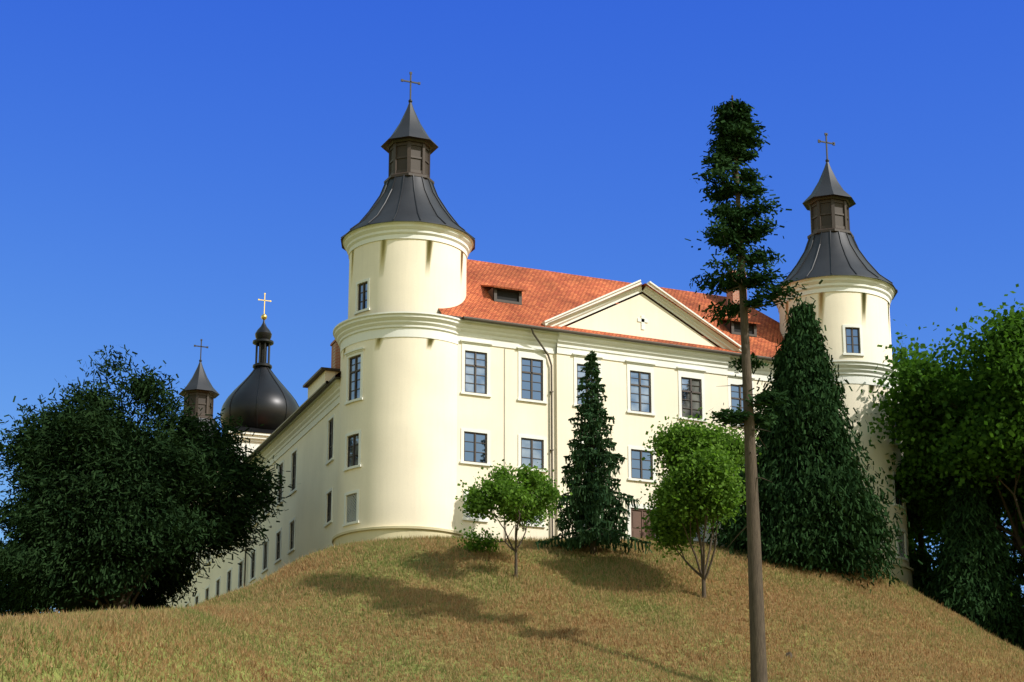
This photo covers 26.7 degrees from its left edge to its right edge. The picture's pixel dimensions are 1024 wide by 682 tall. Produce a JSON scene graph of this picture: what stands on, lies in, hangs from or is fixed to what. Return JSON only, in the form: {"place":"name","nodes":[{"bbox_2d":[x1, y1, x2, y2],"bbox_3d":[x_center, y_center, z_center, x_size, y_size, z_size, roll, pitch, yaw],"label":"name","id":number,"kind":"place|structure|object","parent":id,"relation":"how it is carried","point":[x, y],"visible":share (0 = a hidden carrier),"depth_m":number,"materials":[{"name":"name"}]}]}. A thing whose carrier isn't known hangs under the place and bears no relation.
{"place":"outdoors","nodes":[
{"label":"outdoors","id":0,"kind":"place"},
{"bbox_2d":[0,544,1023,681],"bbox_3d":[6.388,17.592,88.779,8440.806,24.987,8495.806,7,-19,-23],"label":"grass","id":1,"kind":"structure","parent":0,"point":[57,674],"depth_m":87.75,"materials":[{"name":"brown plant"}]},
{"bbox_2d":[0,344,293,616],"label":"yew tree","id":2,"kind":"object","parent":1,"relation":"on","point":[112,506],"visible":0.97,"depth_m":106.00,"materials":[{"name":"green plant"}]},
{"bbox_2d":[0,537,1023,681],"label":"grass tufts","id":3,"kind":"object","parent":1,"relation":"on","point":[220,611],"visible":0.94,"depth_m":88.93,"materials":[{"name":"brown plant"}]},
{"bbox_2d":[453,459,571,577],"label":"young tree","id":4,"kind":"object","parent":1,"relation":"on","point":[526,496],"visible":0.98,"depth_m":94.66,"materials":[{"name":"green plant"}]},
{"bbox_2d":[329,534,704,546],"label":"grass base tufts","id":5,"kind":"object","parent":1,"relation":"on","point":[433,537],"depth_m":102.36,"materials":[{"name":"green plant"}]},
{"bbox_2d":[147,72,913,608],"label":"castle walls","id":6,"kind":"structure","parent":1,"relation":"on","point":[439,302],"depth_m":109.37,"materials":[{"name":"beige paint"}]},
{"bbox_2d":[535,350,651,555],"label":"spruce tree","id":7,"kind":"object","parent":1,"relation":"on","point":[592,497],"visible":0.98,"depth_m":100.57,"materials":[{"name":"green plant"}]},
{"bbox_2d":[636,407,761,598],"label":"green tree","id":8,"kind":"object","parent":1,"relation":"on","point":[694,492],"visible":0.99,"depth_m":95.32,"materials":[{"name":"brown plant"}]},
{"bbox_2d":[685,95,822,681],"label":"pine tree","id":9,"kind":"object","parent":1,"relation":"on","point":[736,129],"visible":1,"depth_m":86.08,"materials":[{"name":"green plant"}]},
{"bbox_2d":[701,297,922,593],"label":"thuja tree","id":10,"kind":"object","parent":1,"relation":"on","point":[817,510],"visible":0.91,"depth_m":104.49,"materials":[{"name":"green plant"}]},
{"bbox_2d":[856,284,1023,557],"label":"lime tree","id":11,"kind":"object","parent":1,"relation":"on","point":[987,442],"visible":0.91,"depth_m":109.23,"materials":[{"name":"green plant"}]},
{"bbox_2d":[892,319,1022,566],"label":"lime tree","id":12,"kind":"object","parent":1,"relation":"on","point":[920,535],"depth_m":121.68,"materials":[{"name":"green plant"}]},
{"bbox_2d":[902,324,1023,576],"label":"lime tree","id":13,"kind":"object","parent":1,"relation":"on","point":[926,518],"visible":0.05,"depth_m":122.86,"materials":[{"name":"green plant"}]},
{"bbox_2d":[908,346,1023,595],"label":"lime tree","id":14,"kind":"object","parent":1,"relation":"on","point":[919,568],"visible":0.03,"depth_m":115.08,"materials":[{"name":"green plant"}]},
{"bbox_2d":[919,468,1023,647],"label":"thuja tree","id":15,"kind":"object","parent":1,"relation":"on","point":[975,586],"visible":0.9,"depth_m":107.11,"materials":[{"name":"green plant"}]},
{"bbox_2d":[927,479,1023,651],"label":"thuja tree","id":16,"kind":"object","parent":1,"relation":"on","point":[996,513],"visible":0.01,"depth_m":111.98,"materials":[{"name":"green plant"}]},
{"bbox_2d":[1005,508,1023,543],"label":"lime tree","id":17,"kind":"object","parent":1,"relation":"on","point":[1012,531],"visible":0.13,"depth_m":126.14,"materials":[{"name":"green plant"}]},
{"bbox_2d":[0,0,1023,612],"label":"sky","id":18,"kind":"structure","parent":0,"point":[167,167],"materials":[{"name":"blue"}]},
{"bbox_2d":[186,282,904,607],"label":"windows","id":19,"kind":"structure","parent":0,"point":[475,447],"depth_m":108.01,"materials":[{"name":"glass"}]}
]}

